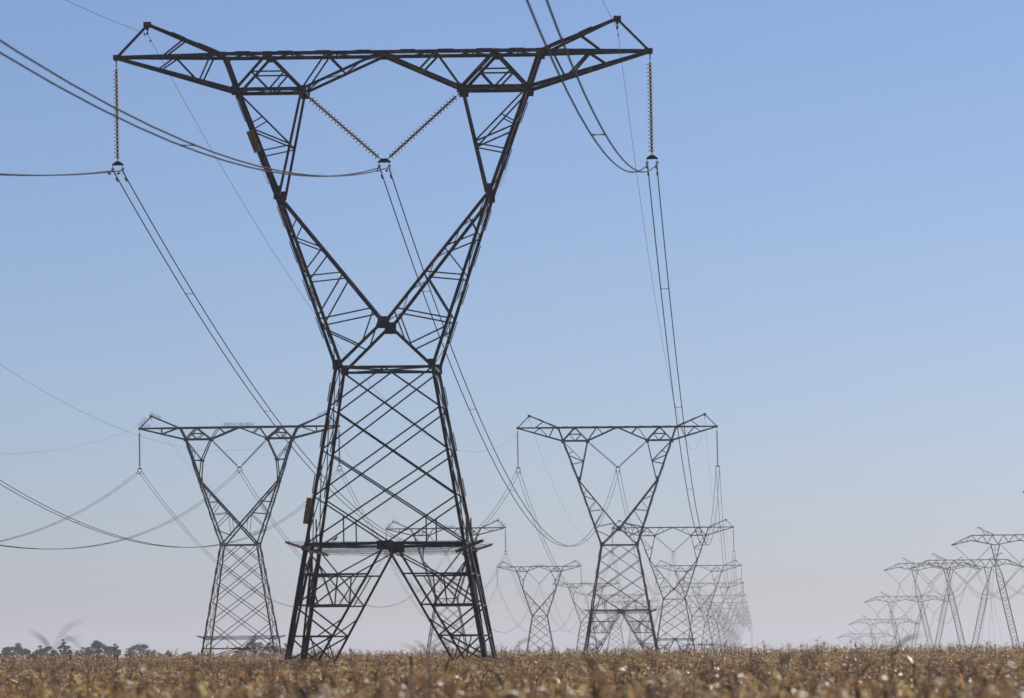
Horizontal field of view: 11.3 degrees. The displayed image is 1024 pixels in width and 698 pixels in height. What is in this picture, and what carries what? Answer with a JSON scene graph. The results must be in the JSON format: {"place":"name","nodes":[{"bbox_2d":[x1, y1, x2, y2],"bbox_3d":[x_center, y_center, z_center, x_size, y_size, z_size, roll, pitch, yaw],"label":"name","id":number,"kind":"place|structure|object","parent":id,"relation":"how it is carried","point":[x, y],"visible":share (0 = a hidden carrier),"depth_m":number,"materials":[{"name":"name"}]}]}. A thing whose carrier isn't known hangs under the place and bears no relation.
{"place":"outdoors","nodes":[
{"label":"outdoors","id":0,"kind":"place"},
{"bbox_2d":[0,637,1023,697],"bbox_3d":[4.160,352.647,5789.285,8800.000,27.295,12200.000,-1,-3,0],"label":"ground","id":1,"kind":"structure","parent":0,"point":[363,669],"depth_m":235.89,"materials":[{"name":"brown plant"}]},
{"bbox_2d":[1,643,33,658],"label":"tree","id":2,"kind":"object","parent":1,"relation":"on","point":[8,650],"visible":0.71,"depth_m":1495.85,"materials":[{"name":"green plant"}]},
{"bbox_2d":[34,645,60,658],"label":"tree","id":3,"kind":"object","parent":1,"relation":"on","point":[46,649],"visible":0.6,"depth_m":1496.39,"materials":[{"name":"green plant"}]},
{"bbox_2d":[19,621,80,695],"bbox_3d":[-4.109,3.355,45.896,0.613,1.865,0.128,-1,-3,-1],"label":"tall weed","id":4,"kind":"object","parent":1,"relation":"on","point":[52,660],"visible":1,"depth_m":45.92,"materials":[{"name":"brown plant"}]},
{"bbox_2d":[57,639,72,656],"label":"tree","id":5,"kind":"object","parent":1,"relation":"on","point":[64,647],"visible":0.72,"depth_m":1476.80,"materials":[{"name":"green plant"}]},
{"bbox_2d":[74,647,85,657],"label":"tree","id":6,"kind":"object","parent":1,"relation":"on","point":[79,654],"visible":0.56,"depth_m":1666.55,"materials":[{"name":"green plant"}]},
{"bbox_2d":[61,634,105,697],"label":"tall weed","id":7,"kind":"object","parent":1,"relation":"on","point":[87,684],"visible":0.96,"depth_m":51.89,"materials":[{"name":"brown plant"}]},
{"bbox_2d":[83,640,112,657],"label":"tree","id":8,"kind":"object","parent":1,"relation":"on","point":[96,644],"visible":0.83,"depth_m":1496.89,"materials":[{"name":"green plant"}]},
{"bbox_2d":[111,644,121,657],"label":"tree","id":9,"kind":"object","parent":1,"relation":"on","point":[118,651],"visible":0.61,"depth_m":1536.67,"materials":[{"name":"green plant"}]},
{"bbox_2d":[125,643,154,657],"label":"tree","id":10,"kind":"object","parent":1,"relation":"on","point":[136,646],"visible":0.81,"depth_m":1556.72,"materials":[{"name":"green plant"}]},
{"bbox_2d":[146,650,163,656],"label":"tree","id":11,"kind":"object","parent":1,"relation":"on","point":[154,651],"visible":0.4,"depth_m":1716.00,"materials":[{"name":"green plant"}]},
{"bbox_2d":[234,650,243,655],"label":"tree","id":12,"kind":"object","parent":1,"relation":"on","point":[241,651],"visible":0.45,"depth_m":1791.26,"materials":[{"name":"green plant"}]},
{"bbox_2d":[137,411,341,656],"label":"lattice pylon","id":13,"kind":"object","parent":1,"relation":"on","point":[269,437],"visible":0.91,"depth_m":616.83,"materials":[{"name":"metal"}]},
{"bbox_2d":[0,471,138,541],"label":"power cable","id":14,"kind":"object","parent":13,"relation":"hanging from","point":[72,514],"visible":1,"depth_m":557.84,"materials":[{"name":"metal"}]},
{"bbox_2d":[0,470,240,548],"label":"power cable","id":15,"kind":"object","parent":13,"relation":"hanging from","point":[131,536],"visible":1,"depth_m":508.68,"materials":[{"name":"metal"}]},
{"bbox_2d":[0,364,314,450],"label":"earth wire","id":16,"kind":"object","parent":13,"relation":"attached to","point":[127,431],"visible":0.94,"depth_m":418.85,"materials":[{"name":"metal"}]},
{"bbox_2d":[0,468,340,547],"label":"power cable","id":17,"kind":"object","parent":13,"relation":"hanging from","point":[145,542],"visible":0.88,"depth_m":413.32,"materials":[{"name":"metal"}]},
{"bbox_2d":[138,471,385,607],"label":"power cable","id":18,"kind":"object","parent":13,"relation":"hanging from","point":[216,560],"visible":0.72,"depth_m":692.22,"materials":[{"name":"metal"}]},
{"bbox_2d":[242,637,264,655],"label":"tree","id":19,"kind":"object","parent":1,"relation":"on","point":[260,644],"visible":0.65,"depth_m":1396.81,"materials":[{"name":"green plant"}]},
{"bbox_2d":[265,642,279,653],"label":"tree","id":20,"kind":"object","parent":1,"relation":"on","point":[268,645],"visible":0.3,"depth_m":1417.24,"materials":[{"name":"green plant"}]},
{"bbox_2d":[287,651,323,691],"bbox_3d":[-2.389,4.293,59.859,0.474,1.577,0.179,-1,-3,0],"label":"tall weed","id":21,"kind":"object","parent":1,"relation":"on","point":[304,660],"visible":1,"depth_m":59.88,"materials":[{"name":"brown plant"}]},
{"bbox_2d":[111,16,658,668],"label":"lattice pylon","id":22,"kind":"object","parent":1,"relation":"on","point":[527,88],"visible":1,"depth_m":230.51,"materials":[{"name":"metal"}]},
{"bbox_2d":[0,170,121,175],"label":"power cable","id":23,"kind":"object","parent":22,"relation":"attached to","point":[108,172],"visible":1,"depth_m":212.43,"materials":[{"name":"metal"}]},
{"bbox_2d":[66,0,146,35],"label":"earth wire","id":24,"kind":"object","parent":22,"relation":"attached to","point":[112,20],"visible":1,"depth_m":219.83,"materials":[{"name":"metal"}]},
{"bbox_2d":[0,39,388,176],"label":"power cable","id":25,"kind":"object","parent":22,"relation":"attached to","point":[110,105],"visible":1,"depth_m":142.54,"materials":[{"name":"metal"}]},
{"bbox_2d":[114,171,519,547],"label":"power cable","id":26,"kind":"object","parent":22,"relation":"hanging from","point":[125,178],"visible":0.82,"depth_m":278.60,"materials":[{"name":"metal"}]},
{"bbox_2d":[148,35,527,451],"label":"earth wire","id":27,"kind":"object","parent":22,"relation":"attached to","point":[267,242],"visible":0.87,"depth_m":281.14,"materials":[{"name":"metal"}]},
{"bbox_2d":[379,167,619,546],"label":"power cable","id":28,"kind":"object","parent":22,"relation":"hanging from","point":[382,177],"visible":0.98,"depth_m":287.90,"materials":[{"name":"metal"}]},
{"bbox_2d":[526,0,656,172],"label":"power cable","id":29,"kind":"object","parent":22,"relation":"attached to","point":[567,53],"visible":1,"depth_m":129.48,"materials":[{"name":"metal"}]},
{"bbox_2d":[617,34,704,449],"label":"earth wire","id":30,"kind":"object","parent":22,"relation":"hanging from","point":[645,234],"visible":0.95,"depth_m":283.71,"materials":[{"name":"metal"}]},
{"bbox_2d":[647,165,719,544],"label":"power cable","id":31,"kind":"object","parent":22,"relation":"hanging from","point":[657,174],"visible":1,"depth_m":278.47,"materials":[{"name":"metal"}]},
{"bbox_2d":[402,640,454,697],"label":"tall weed","id":32,"kind":"object","parent":1,"relation":"on","point":[428,664],"visible":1,"depth_m":51.90,"materials":[{"name":"brown plant"}]},
{"bbox_2d":[385,519,506,655],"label":"lattice pylon","id":33,"kind":"object","parent":1,"relation":"on","point":[442,582],"visible":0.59,"depth_m":1034.83,"materials":[{"name":"metal"}]},
{"bbox_2d":[238,470,446,606],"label":"power cable","id":34,"kind":"object","parent":33,"relation":"hanging from","point":[313,569],"visible":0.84,"depth_m":698.58,"materials":[{"name":"metal"}]},
{"bbox_2d":[338,469,506,602],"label":"power cable","id":35,"kind":"object","parent":33,"relation":"hanging from","point":[386,550],"visible":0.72,"depth_m":691.67,"materials":[{"name":"metal"}]},
{"bbox_2d":[387,556,497,632],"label":"power cable","id":36,"kind":"object","parent":33,"relation":"hanging from","point":[421,611],"visible":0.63,"depth_m":1137.31,"materials":[{"name":"metal"}]},
{"bbox_2d":[445,554,537,632],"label":"power cable","id":37,"kind":"object","parent":33,"relation":"hanging from","point":[482,619],"visible":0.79,"depth_m":1287.35,"materials":[{"name":"metal"}]},
{"bbox_2d":[506,555,581,631],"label":"power cable","id":38,"kind":"object","parent":33,"relation":"hanging from","point":[527,605],"visible":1,"depth_m":1161.99,"materials":[{"name":"metal"}]},
{"bbox_2d":[497,638,531,697],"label":"tall weed","id":39,"kind":"object","parent":1,"relation":"on","point":[512,662],"visible":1,"depth_m":57.88,"materials":[{"name":"brown plant"}]},
{"bbox_2d":[497,559,581,654],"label":"lattice pylon","id":40,"kind":"object","parent":1,"relation":"on","point":[543,611],"visible":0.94,"depth_m":1473.02,"materials":[{"name":"metal"}]},
{"bbox_2d":[553,579,619,654],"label":"lattice pylon","id":41,"kind":"object","parent":1,"relation":"on","point":[570,591],"visible":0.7,"depth_m":1882.27,"materials":[{"name":"metal"}]},
{"bbox_2d":[588,591,642,652],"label":"lattice pylon","id":42,"kind":"object","parent":1,"relation":"on","point":[617,619],"visible":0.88,"depth_m":2276.67,"materials":[{"name":"metal"}]},
{"bbox_2d":[516,413,719,654],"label":"lattice pylon","id":43,"kind":"object","parent":1,"relation":"on","point":[617,610],"visible":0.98,"depth_m":619.36,"materials":[{"name":"metal"}]},
{"bbox_2d":[517,471,613,594],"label":"power cable","id":44,"kind":"object","parent":43,"relation":"hanging from","point":[546,544],"visible":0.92,"depth_m":702.35,"materials":[{"name":"metal"}]},
{"bbox_2d":[616,470,673,593],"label":"power cable","id":45,"kind":"object","parent":43,"relation":"hanging from","point":[633,535],"visible":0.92,"depth_m":680.12,"materials":[{"name":"metal"}]},
{"bbox_2d":[716,471,734,593],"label":"power cable","id":46,"kind":"object","parent":43,"relation":"hanging from","point":[724,541],"visible":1,"depth_m":696.10,"materials":[{"name":"metal"}]},
{"bbox_2d":[603,638,638,697],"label":"tall weed","id":47,"kind":"object","parent":1,"relation":"on","point":[617,673],"visible":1,"depth_m":49.90,"materials":[{"name":"brown plant"}]},
{"bbox_2d":[611,597,657,650],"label":"lattice pylon","id":48,"kind":"object","parent":1,"relation":"on","point":[631,620],"visible":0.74,"depth_m":2643.87,"materials":[{"name":"metal"}]},
{"bbox_2d":[627,641,656,697],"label":"tall weed","id":49,"kind":"object","parent":1,"relation":"on","point":[653,659],"visible":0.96,"depth_m":55.89,"materials":[{"name":"brown plant"}]},
{"bbox_2d":[628,603,669,649],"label":"lattice pylon","id":50,"kind":"object","parent":1,"relation":"on","point":[654,620],"visible":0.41,"depth_m":2985.24,"materials":[{"name":"metal"}]},
{"bbox_2d":[611,519,734,652],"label":"lattice pylon","id":51,"kind":"object","parent":1,"relation":"on","point":[676,639],"visible":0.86,"depth_m":1019.50,"materials":[{"name":"metal"}]},
{"bbox_2d":[614,557,656,623],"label":"power cable","id":52,"kind":"object","parent":51,"relation":"hanging from","point":[625,599],"visible":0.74,"depth_m":1121.31,"materials":[{"name":"metal"}]},
{"bbox_2d":[672,554,699,624],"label":"power cable","id":53,"kind":"object","parent":51,"relation":"hanging from","point":[678,593],"visible":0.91,"depth_m":1118.99,"materials":[{"name":"metal"}]},
{"bbox_2d":[733,561,742,621],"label":"power cable","id":54,"kind":"object","parent":51,"relation":"hanging from","point":[735,596],"visible":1,"depth_m":1106.05,"materials":[{"name":"metal"}]},
{"bbox_2d":[655,560,742,653],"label":"lattice pylon","id":55,"kind":"object","parent":1,"relation":"on","point":[682,568],"visible":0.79,"depth_m":1444.80,"materials":[{"name":"metal"}]},
{"bbox_2d":[676,578,743,651],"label":"lattice pylon","id":56,"kind":"object","parent":1,"relation":"on","point":[714,612],"visible":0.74,"depth_m":1851.97,"materials":[{"name":"metal"}]},
{"bbox_2d":[690,591,746,651],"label":"lattice pylon","id":57,"kind":"object","parent":1,"relation":"on","point":[714,618],"visible":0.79,"depth_m":2211.31,"materials":[{"name":"metal"}]},
{"bbox_2d":[699,599,747,650],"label":"lattice pylon","id":58,"kind":"object","parent":1,"relation":"on","point":[735,605],"visible":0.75,"depth_m":2550.83,"materials":[{"name":"metal"}]},
{"bbox_2d":[706,605,748,647],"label":"lattice pylon","id":59,"kind":"object","parent":1,"relation":"on","point":[730,626],"visible":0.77,"depth_m":2890.12,"materials":[{"name":"metal"}]},
{"bbox_2d":[711,610,749,650],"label":"lattice pylon","id":60,"kind":"object","parent":1,"relation":"on","point":[733,628],"visible":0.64,"depth_m":3229.39,"materials":[{"name":"metal"}]},
{"bbox_2d":[717,614,747,652],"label":"lattice pylon","id":61,"kind":"object","parent":1,"relation":"on","point":[730,629],"visible":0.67,"depth_m":3563.86,"materials":[{"name":"metal"}]},
{"bbox_2d":[723,618,751,647],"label":"lattice pylon","id":62,"kind":"object","parent":1,"relation":"on","point":[742,627],"visible":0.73,"depth_m":4033.26,"materials":[{"name":"metal"}]},
{"bbox_2d":[726,621,752,649],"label":"lattice pylon","id":63,"kind":"object","parent":1,"relation":"on","point":[741,633],"visible":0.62,"depth_m":4522.30,"materials":[{"name":"metal"}]},
{"bbox_2d":[761,642,796,697],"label":"tall weed","id":64,"kind":"object","parent":1,"relation":"on","point":[784,661],"visible":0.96,"depth_m":59.88,"materials":[{"name":"brown plant"}]},
{"bbox_2d":[776,644,829,697],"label":"tall weed","id":65,"kind":"object","parent":1,"relation":"on","point":[804,665],"visible":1,"depth_m":47.91,"materials":[{"name":"brown plant"}]},
{"bbox_2d":[838,630,894,648],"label":"pylon","id":66,"kind":"object","parent":1,"relation":"on","point":[868,636],"visible":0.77,"depth_m":2854.77,"materials":[{"name":"metal"}]},
{"bbox_2d":[849,615,918,648],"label":"pylon","id":67,"kind":"object","parent":1,"relation":"on","point":[879,629],"visible":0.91,"depth_m":2423.92,"materials":[{"name":"metal"}]},
{"bbox_2d":[857,634,919,697],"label":"tall weed","id":68,"kind":"object","parent":1,"relation":"on","point":[893,653],"visible":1,"depth_m":43.91,"materials":[{"name":"brown plant"}]},
{"bbox_2d":[864,591,945,648],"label":"pylon","id":69,"kind":"object","parent":1,"relation":"on","point":[888,596],"visible":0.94,"depth_m":2050.93,"materials":[{"name":"metal"}]},
{"bbox_2d":[908,649,944,697],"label":"tall weed","id":70,"kind":"object","parent":1,"relation":"on","point":[927,669],"visible":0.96,"depth_m":49.90,"materials":[{"name":"brown plant"}]},
{"bbox_2d":[883,557,980,647],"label":"pylon","id":71,"kind":"object","parent":1,"relation":"on","point":[912,563],"visible":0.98,"depth_m":1736.92,"materials":[{"name":"metal"}]},
{"bbox_2d":[931,650,986,697],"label":"tall weed","id":72,"kind":"object","parent":1,"relation":"on","point":[952,683],"visible":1,"depth_m":45.90,"materials":[{"name":"brown plant"}]},
{"bbox_2d":[910,553,1023,647],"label":"pylon","id":73,"kind":"object","parent":1,"relation":"on","point":[950,567],"visible":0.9,"depth_m":1494.18,"materials":[{"name":"metal"}]},
{"bbox_2d":[951,527,1023,648],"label":"pylon","id":74,"kind":"object","parent":1,"relation":"on","point":[975,540],"visible":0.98,"depth_m":1243.79,"materials":[{"name":"metal"}]},
{"bbox_2d":[967,564,1018,595],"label":"power cable","id":75,"kind":"object","parent":74,"relation":"attached to","point":[997,590],"visible":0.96,"depth_m":1345.51,"materials":[{"name":"metal"}]},
{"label":"v-pylon","id":76,"kind":"object","parent":1,"relation":"on","visible":0},
{"bbox_2d":[973,565,1023,598],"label":"power cable","id":77,"kind":"object","parent":76,"relation":"hanging from","point":[992,593],"visible":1,"depth_m":1087.07,"materials":[{"name":"metal"}]},
{"bbox_2d":[0,0,1023,658],"label":"sky","id":78,"kind":"structure","parent":0,"point":[841,182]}
]}

